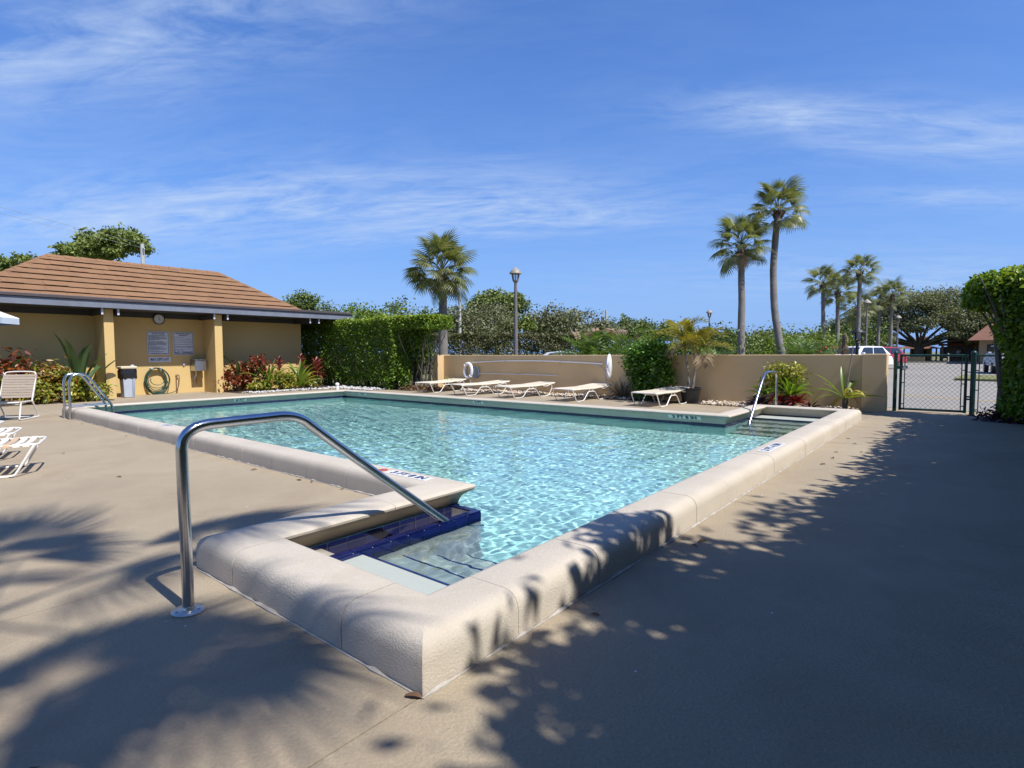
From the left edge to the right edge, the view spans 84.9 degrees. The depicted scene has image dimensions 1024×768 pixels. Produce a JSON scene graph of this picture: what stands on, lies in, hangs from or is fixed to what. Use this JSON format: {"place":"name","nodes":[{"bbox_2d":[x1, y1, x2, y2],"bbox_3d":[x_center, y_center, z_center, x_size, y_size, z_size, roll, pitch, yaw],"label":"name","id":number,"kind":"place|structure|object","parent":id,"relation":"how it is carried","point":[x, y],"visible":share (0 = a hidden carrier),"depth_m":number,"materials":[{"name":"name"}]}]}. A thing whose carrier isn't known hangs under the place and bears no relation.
{"place":"outdoors","nodes":[
{"label":"outdoors","id":0,"kind":"place"},
{"bbox_2d":[0,253,352,400],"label":"pool house","id":1,"kind":"structure","parent":0,"point":[110,309],"depth_m":18.17,"materials":[{"name":"yellow paint"}]},
{"bbox_2d":[147,331,169,354],"bbox_3d":[-11.630,-1.346,18.416,0.019,0.760,0.640,2,4,39],"label":"pool rules sign","id":2,"kind":"object","parent":1,"relation":"attached to","point":[157,342],"visible":1,"depth_m":18.40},
{"bbox_2d":[144,367,179,393],"bbox_3d":[-11.506,-0.099,18.446,0.234,0.906,1.056,2,4,39],"label":"garden hose","id":3,"kind":"object","parent":1,"relation":"hanging from","point":[147,386],"visible":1,"depth_m":18.35,"materials":[{"name":"green rubber"}]},
{"bbox_2d":[173,332,193,354],"bbox_3d":[-11.149,-1.371,19.004,0.019,0.780,0.640,2,4,39],"label":"no diving sign","id":4,"kind":"object","parent":1,"relation":"attached to","point":[183,343],"visible":1,"depth_m":18.99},
{"bbox_2d":[190,357,205,382],"bbox_3d":[-10.745,-0.468,19.204,0.450,0.912,0.400,2,4,39],"label":"drinking fountain","id":5,"kind":"object","parent":1,"relation":"attached to","point":[198,365],"visible":1,"depth_m":19.09,"materials":[{"name":"metal"}]},
{"bbox_2d":[241,385,385,393],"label":"white gravel","id":6,"kind":"structure","parent":0,"point":[340,387],"depth_m":20.08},
{"bbox_2d":[0,382,1023,767],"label":"pool deck","id":7,"kind":"structure","parent":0,"point":[852,600],"depth_m":2.56,"materials":[{"name":"concrete"}]},
{"bbox_2d":[0,312,18,325],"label":"patio umbrella","id":8,"kind":"object","parent":7,"relation":"on","point":[6,319],"visible":1,"depth_m":10.24,"materials":[{"name":"white fabric"}]},
{"bbox_2d":[0,427,21,454],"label":"strap lounger","id":9,"kind":"object","parent":7,"relation":"on","point":[9,429],"visible":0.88,"depth_m":7.23,"materials":[{"name":"white plastic"}]},
{"bbox_2d":[0,371,39,420],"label":"strap chair","id":10,"kind":"object","parent":7,"relation":"on","point":[8,381],"visible":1,"depth_m":11.59,"materials":[{"name":"white plastic"}]},
{"bbox_2d":[0,347,44,403],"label":"croton shrub","id":11,"kind":"object","parent":7,"relation":"on","point":[5,365],"visible":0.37,"depth_m":14.81,"materials":[{"name":"red plant"}]},
{"bbox_2d":[0,436,46,478],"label":"strap lounger","id":12,"kind":"object","parent":7,"relation":"on","point":[19,443],"visible":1,"depth_m":6.19,"materials":[{"name":"white plastic"}]},
{"bbox_2d":[4,378,59,403],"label":"croton shrub","id":13,"kind":"object","parent":7,"relation":"on","point":[41,390],"visible":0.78,"depth_m":14.82,"materials":[{"name":"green plant"}]},
{"bbox_2d":[5,356,75,400],"bbox_3d":[-12.850,-0.094,15.169,1.492,1.310,1.666,0,3,11],"label":"croton shrub","id":14,"kind":"object","parent":7,"relation":"on","point":[48,373],"visible":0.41,"depth_m":15.19,"materials":[{"name":"yellow plant"}]},
{"bbox_2d":[50,370,102,402],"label":"croton shrub","id":15,"kind":"object","parent":7,"relation":"on","point":[78,390],"visible":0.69,"depth_m":15.40,"materials":[{"name":"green plant"}]},
{"bbox_2d":[47,332,118,394],"bbox_3d":[-12.261,-0.505,16.017,2.477,1.949,2.188,2,4,39],"label":"bird of paradise","id":16,"kind":"object","parent":7,"relation":"on","point":[79,365],"visible":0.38,"depth_m":15.86,"materials":[{"name":"green plant"}]},
{"bbox_2d":[62,373,114,419],"bbox_3d":[-8.829,0.677,11.699,0.520,1.835,0.819,2,4,39],"label":"pool ladder","id":17,"kind":"object","parent":7,"relation":"attached to","point":[82,375],"visible":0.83,"depth_m":11.54,"materials":[{"name":"metal"}]},
{"bbox_2d":[85,380,117,400],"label":"croton shrub","id":18,"kind":"object","parent":7,"relation":"on","point":[105,388],"visible":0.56,"depth_m":15.98,"materials":[{"name":"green plant"}]},
{"bbox_2d":[116,365,136,397],"bbox_3d":[-11.727,-0.092,17.080,0.453,0.998,0.452,2,4,39],"label":"litter bin","id":19,"kind":"object","parent":7,"relation":"on","point":[127,376],"visible":1,"depth_m":16.95,"materials":[{"name":"grey plastic"}]},
{"bbox_2d":[213,356,253,390],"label":"croton shrub","id":20,"kind":"object","parent":7,"relation":"on","point":[230,377],"visible":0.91,"depth_m":19.43,"materials":[{"name":"red plant"}]},
{"bbox_2d":[224,355,265,389],"bbox_3d":[-9.592,-0.408,20.016,1.698,1.294,1.720,2,4,39],"label":"bird of paradise","id":21,"kind":"object","parent":7,"relation":"on","point":[238,369],"visible":0.52,"depth_m":19.77,"materials":[{"name":"green plant"}]},
{"bbox_2d":[246,380,271,390],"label":"ground shrub","id":22,"kind":"object","parent":7,"relation":"on","point":[259,385],"visible":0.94,"depth_m":19.32,"materials":[{"name":"green plant"}]},
{"bbox_2d":[245,353,273,382],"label":"croton shrub","id":23,"kind":"object","parent":7,"relation":"on","point":[261,362],"visible":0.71,"depth_m":19.95,"materials":[{"name":"red plant"}]},
{"bbox_2d":[241,358,290,387],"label":"strap leaved plant","id":24,"kind":"object","parent":7,"relation":"on","point":[268,378],"visible":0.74,"depth_m":19.77,"materials":[{"name":"green plant"}]},
{"bbox_2d":[263,368,296,389],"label":"croton shrub","id":25,"kind":"object","parent":7,"relation":"on","point":[284,384],"visible":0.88,"depth_m":20.07,"materials":[{"name":"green plant"}]},
{"bbox_2d":[275,358,323,389],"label":"strap leaved plant","id":26,"kind":"object","parent":7,"relation":"on","point":[300,372],"visible":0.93,"depth_m":20.37,"materials":[{"name":"green plant"}]},
{"bbox_2d":[171,411,448,617],"bbox_3d":[-0.967,0.763,3.647,0.156,1.266,2.289,2,4,39],"label":"pool handrail","id":27,"kind":"object","parent":7,"relation":"on","point":[189,607],"visible":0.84,"depth_m":2.84,"materials":[{"name":"metal"}]},
{"bbox_2d":[298,371,322,388],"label":"ground shrub","id":28,"kind":"object","parent":7,"relation":"on","point":[311,384],"visible":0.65,"depth_m":20.78,"materials":[{"name":"green plant"}]},
{"bbox_2d":[304,357,326,387],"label":"ti plant","id":29,"kind":"object","parent":7,"relation":"on","point":[317,363],"visible":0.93,"depth_m":21.37,"materials":[{"name":"red plant"}]},
{"bbox_2d":[301,315,423,389],"bbox_3d":[-6.822,-1.275,22.976,8.600,2.803,1.722,2,4,39],"label":"clipped hedge","id":30,"kind":"object","parent":7,"relation":"on","point":[330,340],"visible":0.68,"depth_m":21.55,"materials":[{"name":"green plant"}]},
{"bbox_2d":[389,313,453,387],"bbox_3d":[-3.214,-1.135,20.172,2.340,2.798,1.606,2,4,39],"label":"hedge","id":31,"kind":"object","parent":7,"relation":"on","point":[417,326],"visible":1,"depth_m":20.07,"materials":[{"name":"green plant"}]},
{"bbox_2d":[398,383,446,391],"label":"dry clippings","id":32,"kind":"object","parent":7,"relation":"on","point":[424,388],"visible":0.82,"depth_m":19.65,"materials":[{"name":"beige plant"}]},
{"bbox_2d":[415,378,465,392],"bbox_3d":[-2.417,0.048,19.230,0.712,0.409,1.905,2,4,36],"label":"strap lounger","id":33,"kind":"object","parent":7,"relation":"on","point":[444,381],"visible":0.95,"depth_m":19.16,"materials":[{"name":"white plastic"}]},
{"bbox_2d":[62,389,861,698],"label":"swimming pool","id":34,"kind":"structure","parent":7,"relation":"in","point":[323,575],"depth_m":3.40,"materials":[{"name":"paint"}]},
{"bbox_2d":[121,397,811,584],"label":"pool water","id":35,"kind":"structure","parent":34,"relation":"in","point":[536,478],"depth_m":7.37,"materials":[{"name":"liquid"}]},
{"bbox_2d":[450,380,509,395],"bbox_3d":[-1.001,0.118,17.846,1.905,0.409,0.712,-3,4,-37],"label":"strap lounger","id":36,"kind":"object","parent":7,"relation":"on","point":[487,383],"visible":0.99,"depth_m":17.81,"materials":[{"name":"white plastic"}]},
{"bbox_2d":[495,381,554,398],"bbox_3d":[0.407,0.171,16.779,1.905,0.409,0.712,-3,4,-41],"label":"strap lounger","id":37,"kind":"object","parent":7,"relation":"on","point":[527,385],"visible":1,"depth_m":16.67,"materials":[{"name":"white plastic"}]},
{"bbox_2d":[552,383,610,401],"bbox_3d":[1.976,0.230,15.588,0.712,0.409,1.905,3,4,44],"label":"strap lounger","id":38,"kind":"object","parent":7,"relation":"on","point":[591,386],"visible":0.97,"depth_m":15.54,"materials":[{"name":"white plastic"}]},
{"bbox_2d":[597,378,636,399],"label":"dry grass tuft","id":39,"kind":"object","parent":7,"relation":"on","point":[623,394],"visible":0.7,"depth_m":15.64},
{"bbox_2d":[618,330,678,400],"bbox_3d":[3.714,-0.482,15.152,1.700,2.009,1.151,2,4,39],"label":"glossy bush","id":40,"kind":"object","parent":7,"relation":"on","point":[648,366],"visible":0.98,"depth_m":14.94,"materials":[{"name":"green plant"}]},
{"bbox_2d":[460,388,859,409],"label":"beige gravel","id":41,"kind":"structure","parent":7,"relation":"on","point":[728,403],"depth_m":16.07,"materials":[{"name":"gravel"}]},
{"bbox_2d":[758,359,811,390],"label":"golden shrub","id":42,"kind":"object","parent":41,"relation":"on","point":[787,373],"visible":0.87,"depth_m":13.01,"materials":[{"name":"yellow plant"}]},
{"bbox_2d":[779,395,795,405],"bbox_3d":[6.383,0.414,12.976,0.420,0.270,0.420,2,4,39],"label":"planter","id":43,"kind":"object","parent":41,"relation":"on","point":[784,402],"visible":0.48,"depth_m":12.84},
{"bbox_2d":[763,374,813,401],"bbox_3d":[6.395,0.069,12.855,1.085,0.640,1.191,2,4,39],"label":"green bromeliad","id":44,"kind":"object","parent":43,"relation":"in","point":[789,388],"visible":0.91,"depth_m":12.76,"materials":[{"name":"green plant"}]},
{"bbox_2d":[786,393,808,405],"bbox_3d":[6.436,0.347,12.630,0.564,0.324,0.542,2,4,39],"label":"red bromeliad","id":45,"kind":"object","parent":43,"relation":"in","point":[797,399],"visible":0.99,"depth_m":12.56,"materials":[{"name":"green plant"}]},
{"bbox_2d":[433,354,888,411],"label":"garden wall","id":46,"kind":"structure","parent":7,"relation":"on","point":[727,378],"depth_m":14.43,"materials":[{"name":"beige paint"}]},
{"bbox_2d":[463,362,472,387],"bbox_3d":[-1.544,-0.306,19.794,0.474,0.947,0.165,2,4,39],"label":"life ring","id":47,"kind":"object","parent":46,"relation":"hanging from","point":[466,365],"visible":1,"depth_m":19.75,"materials":[{"name":"white plastic"}]},
{"bbox_2d":[472,367,556,377],"bbox_3d":[-0.034,-0.354,18.613,3.712,0.397,0.089,2,4,39],"label":"pool skimmer","id":48,"kind":"object","parent":46,"relation":"attached to","point":[476,373],"visible":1,"depth_m":19.44,"materials":[{"name":"metal"}]},
{"bbox_2d":[472,360,604,383],"bbox_3d":[0.666,-0.403,18.027,5.312,0.716,0.102,2,4,39],"label":"rescue pole","id":49,"kind":"object","parent":46,"relation":"attached to","point":[597,364],"visible":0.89,"depth_m":17.77,"materials":[{"name":"metal"}]},
{"bbox_2d":[606,354,611,378],"bbox_3d":[2.786,-0.505,16.228,0.206,0.756,0.138,2,4,39],"label":"leaf net","id":50,"kind":"object","parent":46,"relation":"hanging from","point":[609,366],"visible":1,"depth_m":16.20,"materials":[{"name":"white fabric"}]},
{"bbox_2d":[631,386,690,406],"bbox_3d":[3.769,0.307,14.048,0.712,0.409,1.905,3,4,43],"label":"strap lounger","id":51,"kind":"object","parent":7,"relation":"on","point":[671,390],"visible":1,"depth_m":13.95,"materials":[{"name":"white plastic"}]},
{"bbox_2d":[680,387,700,402],"bbox_3d":[4.584,0.288,14.404,0.530,0.398,0.530,2,4,39],"label":"plant pot","id":52,"kind":"object","parent":7,"relation":"on","point":[690,395],"visible":0.89,"depth_m":14.21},
{"bbox_2d":[646,315,733,387],"bbox_3d":[4.572,-0.802,14.332,1.940,1.939,2.127,-1,3,-20],"label":"yellow palm","id":53,"kind":"object","parent":52,"relation":"in","point":[695,337],"visible":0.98,"depth_m":14.14,"materials":[{"name":"green plant"}]},
{"bbox_2d":[746,394,774,404],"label":"purple plant","id":54,"kind":"object","parent":7,"relation":"on","point":[761,400],"visible":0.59,"depth_m":13.19,"materials":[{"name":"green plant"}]},
{"bbox_2d":[748,371,777,423],"bbox_3d":[4.902,0.335,10.952,0.140,1.159,2.137,2,4,39],"label":"pool handrail","id":55,"kind":"object","parent":7,"relation":"on","point":[759,390],"visible":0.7,"depth_m":10.90,"materials":[{"name":"metal"}]},
{"bbox_2d":[810,346,884,408],"bbox_3d":[7.236,-0.102,12.188,1.194,1.442,1.500,0,3,6],"label":"crinum lily","id":56,"kind":"object","parent":7,"relation":"on","point":[846,389],"visible":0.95,"depth_m":12.28,"materials":[{"name":"green plant"}]},
{"bbox_2d":[892,351,897,410],"bbox_3d":[8.350,-0.039,12.206,0.083,1.365,0.079,2,4,39],"label":"gate post","id":57,"kind":"object","parent":7,"relation":"on","point":[895,381],"visible":0.89,"depth_m":12.18,"materials":[{"name":"green metal"}]},
{"bbox_2d":[897,354,969,412],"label":"chain link gate","id":58,"kind":"structure","parent":57,"relation":"attached to","point":[901,367],"depth_m":11.79,"materials":[{"name":"green metal"}]},
{"bbox_2d":[969,350,1003,414],"bbox_3d":[10.374,0.041,10.604,2.651,1.365,0.101,2,4,39],"label":"chain link fence","id":59,"kind":"object","parent":7,"relation":"on","point":[974,356],"visible":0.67,"depth_m":11.35,"materials":[{"name":"green metal"}]},
{"bbox_2d":[0,0,1023,354],"label":"sky","id":60,"kind":"structure","parent":0,"point":[594,150],"materials":[{"name":"blue"}]},
{"bbox_2d":[313,352,946,387],"bbox_3d":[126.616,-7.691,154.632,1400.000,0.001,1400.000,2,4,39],"label":"lawn ground","id":61,"kind":"structure","parent":0,"point":[933,359],"depth_m":75.45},
{"bbox_2d":[0,251,36,271],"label":"broadleaf tree","id":62,"kind":"object","parent":61,"relation":"on","point":[11,261],"visible":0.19,"depth_m":49.63,"materials":[{"name":"green plant"}]},
{"bbox_2d":[47,221,159,261],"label":"broadleaf tree","id":63,"kind":"object","parent":61,"relation":"on","point":[87,245],"visible":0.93,"depth_m":48.86,"materials":[{"name":"green plant"}]},
{"bbox_2d":[282,288,343,355],"bbox_3d":[-14.474,-3.733,40.283,4.792,6.070,4.979,1,4,27],"label":"round tree","id":64,"kind":"object","parent":61,"relation":"on","point":[310,303],"visible":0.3,"depth_m":39.08,"materials":[{"name":"green plant"}]},
{"bbox_2d":[338,299,417,350],"bbox_3d":[-10.570,-3.299,39.894,8.307,5.213,6.173,0,3,-1],"label":"broad tree","id":65,"kind":"object","parent":61,"relation":"on","point":[360,313],"visible":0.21,"depth_m":38.73,"materials":[{"name":"green plant"}]},
{"bbox_2d":[382,295,457,366],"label":"broad tree","id":66,"kind":"object","parent":61,"relation":"on","point":[423,311],"visible":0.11,"depth_m":48.78,"materials":[{"name":"green plant"}]},
{"bbox_2d":[401,229,478,354],"bbox_3d":[-3.272,-3.596,26.104,3.625,7.074,3.909,2,4,39],"label":"sabal palm","id":67,"kind":"object","parent":61,"relation":"on","point":[443,284],"visible":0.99,"depth_m":25.66,"materials":[{"name":"green plant"}]},
{"bbox_2d":[425,290,513,354],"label":"grey tree","id":68,"kind":"object","parent":61,"relation":"on","point":[472,323],"visible":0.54,"depth_m":46.71,"materials":[{"name":"green plant"}]},
{"bbox_2d":[392,331,590,373],"bbox_3d":[-1.237,-2.071,36.980,13.395,2.974,2.050,0,3,0],"label":"dark hedge","id":69,"kind":"object","parent":61,"relation":"on","point":[502,338],"visible":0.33,"depth_m":36.30,"materials":[{"name":"green plant"}]},
{"bbox_2d":[462,300,526,354],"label":"grey tree","id":70,"kind":"object","parent":61,"relation":"on","point":[500,326],"visible":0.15,"depth_m":52.00,"materials":[{"name":"green plant"}]},
{"bbox_2d":[461,286,541,353],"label":"broadleaf tree","id":71,"kind":"object","parent":61,"relation":"on","point":[526,323],"visible":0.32,"depth_m":54.85,"materials":[{"name":"green plant"}]},
{"bbox_2d":[509,267,521,354],"bbox_3d":[0.161,-2.468,24.051,0.529,5.080,0.529,2,4,39],"label":"street lamp","id":72,"kind":"object","parent":61,"relation":"on","point":[515,271],"visible":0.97,"depth_m":23.95,"materials":[{"name":"metal"}]},
{"bbox_2d":[518,299,589,352],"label":"grey tree","id":73,"kind":"object","parent":61,"relation":"on","point":[555,321],"visible":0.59,"depth_m":58.41,"materials":[{"name":"green plant"}]},
{"bbox_2d":[536,307,637,350],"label":"grey tree","id":74,"kind":"object","parent":61,"relation":"on","point":[598,324],"visible":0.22,"depth_m":60.22,"materials":[{"name":"green plant"}]},
{"bbox_2d":[610,313,654,337],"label":"tree","id":75,"kind":"object","parent":61,"relation":"on","point":[628,323],"visible":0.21,"depth_m":77.63,"materials":[{"name":"green plant"}]},
{"bbox_2d":[616,316,682,341],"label":"tree","id":76,"kind":"object","parent":61,"relation":"on","point":[664,326],"visible":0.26,"depth_m":76.08,"materials":[{"name":"green plant"}]},
{"bbox_2d":[681,319,764,354],"bbox_3d":[11.365,-1.869,29.983,4.665,3.375,3.563,2,4,39],"label":"green shrub","id":77,"kind":"object","parent":61,"relation":"on","point":[726,339],"visible":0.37,"depth_m":29.64,"materials":[{"name":"green plant"}]},
{"bbox_2d":[644,339,814,354],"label":"green hedge","id":78,"kind":"object","parent":61,"relation":"on","point":[678,351],"visible":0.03,"depth_m":62.73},
{"bbox_2d":[706,212,776,354],"bbox_3d":[11.755,-4.664,29.126,3.708,8.780,3.517,2,4,39],"label":"sabal palm","id":79,"kind":"object","parent":61,"relation":"on","point":[740,259],"visible":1,"depth_m":28.82,"materials":[{"name":"green plant"}]},
{"bbox_2d":[745,174,810,354],"bbox_3d":[13.729,-5.465,29.156,3.306,10.394,3.424,2,4,39],"label":"sabal palm","id":80,"kind":"object","parent":61,"relation":"on","point":[787,195],"visible":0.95,"depth_m":28.86,"materials":[{"name":"green plant"}]},
{"bbox_2d":[724,322,834,354],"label":"green shrub","id":81,"kind":"object","parent":61,"relation":"on","point":[751,342],"visible":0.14,"depth_m":45.52,"materials":[{"name":"green plant"}]},
{"bbox_2d":[747,320,818,354],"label":"green shrub","id":82,"kind":"object","parent":61,"relation":"on","point":[765,349],"visible":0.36,"depth_m":31.13,"materials":[{"name":"green plant"}]},
{"bbox_2d":[757,315,841,354],"bbox_3d":[19.951,-2.665,39.018,5.608,3.940,4.260,1,3,15],"label":"green shrub","id":83,"kind":"object","parent":61,"relation":"on","point":[823,339],"visible":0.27,"depth_m":38.20,"materials":[{"name":"green plant"}]},
{"bbox_2d":[837,333,849,354],"bbox_3d":[9.779,-0.529,16.536,0.356,1.956,0.389,2,4,39],"label":"dead palm skirt","id":84,"kind":"object","parent":61,"relation":"on","point":[843,350],"visible":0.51,"depth_m":16.47,"materials":[{"name":"brown plant"}]},
{"bbox_2d":[850,327,864,354],"bbox_3d":[10.207,-0.616,16.577,0.380,2.120,0.380,2,4,39],"label":"post lantern","id":85,"kind":"object","parent":61,"relation":"on","point":[860,331],"visible":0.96,"depth_m":16.51,"materials":[{"name":"black paint"}]},
{"bbox_2d":[813,314,903,354],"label":"tree","id":86,"kind":"object","parent":61,"relation":"on","point":[871,339],"visible":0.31,"depth_m":65.45,"materials":[{"name":"green plant"}]},
{"bbox_2d":[837,253,883,345],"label":"sabal palm","id":87,"kind":"object","parent":61,"relation":"on","point":[860,277],"visible":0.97,"depth_m":47.95,"materials":[{"name":"green plant"}]},
{"bbox_2d":[862,299,871,345],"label":"street lamp","id":88,"kind":"object","parent":61,"relation":"on","point":[866,302],"visible":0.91,"depth_m":50.00,"materials":[{"name":"metal"}]},
{"bbox_2d":[820,283,993,353],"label":"oak tree","id":89,"kind":"object","parent":61,"relation":"on","point":[931,310],"visible":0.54,"depth_m":69.50,"materials":[{"name":"green plant"}]},
{"bbox_2d":[938,320,993,363],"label":"building","id":90,"kind":"structure","parent":61,"relation":"on","point":[984,340],"depth_m":69.72,"materials":[{"name":"brown"}]},
{"bbox_2d":[958,264,1023,423],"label":"hedge tree","id":91,"kind":"object","parent":61,"relation":"on","point":[999,295],"visible":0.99,"depth_m":10.15,"materials":[{"name":"green plant"}]},
{"bbox_2d":[966,406,1023,423],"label":"ground cover","id":92,"kind":"object","parent":61,"relation":"on","point":[995,414],"visible":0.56,"depth_m":10.37,"materials":[{"name":"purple plant"}]},
{"bbox_2d":[899,337,940,360],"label":"building","id":93,"kind":"structure","parent":0,"point":[927,349],"depth_m":84.28,"materials":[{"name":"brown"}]},
{"bbox_2d":[887,363,996,411],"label":"parking lot","id":94,"kind":"structure","parent":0,"point":[927,384],"depth_m":20.77,"materials":[{"name":"asphalt"}]},
{"bbox_2d":[553,328,634,354],"bbox_3d":[3.080,-1.073,20.980,4.315,2.141,4.344,2,4,39],"label":"feather palm","id":95,"kind":"object","parent":94,"relation":"on","point":[584,347],"visible":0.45,"depth_m":20.33,"materials":[{"name":"plant"}]},
{"bbox_2d":[586,327,650,354],"bbox_3d":[3.987,-0.991,19.840,3.406,2.092,3.803,2,4,39],"label":"feather palm","id":96,"kind":"object","parent":94,"relation":"on","point":[622,339],"visible":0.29,"depth_m":19.63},
{"bbox_2d":[686,347,737,354],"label":"feather palm","id":97,"kind":"object","parent":94,"relation":"on","point":[716,352],"visible":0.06,"depth_m":18.24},
{"bbox_2d":[777,338,834,354],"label":"feather palm","id":98,"kind":"object","parent":94,"relation":"on","point":[808,349],"visible":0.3,"depth_m":26.80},
{"bbox_2d":[802,263,842,340],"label":"sabal palm","id":99,"kind":"object","parent":94,"relation":"on","point":[826,272],"visible":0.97,"depth_m":49.83,"materials":[{"name":"green plant"}]},
{"bbox_2d":[819,273,856,346],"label":"sabal palm","id":100,"kind":"object","parent":94,"relation":"on","point":[837,296],"visible":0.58,"depth_m":51.91,"materials":[{"name":"green plant"}]},
{"bbox_2d":[840,287,884,327],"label":"sabal palm","id":101,"kind":"object","parent":94,"relation":"on","point":[864,297],"visible":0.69,"depth_m":59.52,"materials":[{"name":"green plant"}]},
{"bbox_2d":[835,346,892,364],"bbox_3d":[22.923,-1.658,37.156,4.670,1.720,2.060,-2,3,-23],"label":"parked car","id":102,"kind":"object","parent":94,"relation":"on","point":[872,350],"visible":0.23,"depth_m":36.74,"materials":[{"name":"paint"}]},
{"bbox_2d":[862,287,896,345],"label":"sabal palm","id":103,"kind":"object","parent":94,"relation":"on","point":[878,318],"visible":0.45,"depth_m":61.99,"materials":[{"name":"green plant"}]},
{"bbox_2d":[873,276,910,346],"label":"sabal palm","id":104,"kind":"object","parent":94,"relation":"on","point":[889,285],"visible":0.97,"depth_m":59.89,"materials":[{"name":"green plant"}]},
{"bbox_2d":[884,347,906,365],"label":"parked car","id":105,"kind":"object","parent":94,"relation":"on","point":[891,350],"visible":0.09,"depth_m":43.30,"materials":[{"name":"paint"}]},
{"bbox_2d":[954,375,996,381],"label":"grass island","id":106,"kind":"structure","parent":94,"relation":"on","point":[983,377],"depth_m":25.76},
{"bbox_2d":[983,346,1003,373],"bbox_3d":[30.161,-1.519,34.082,2.060,1.720,4.670,2,4,33],"label":"parked car","id":107,"kind":"object","parent":94,"relation":"on","point":[990,351],"visible":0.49,"depth_m":34.37,"materials":[{"name":"paint"}]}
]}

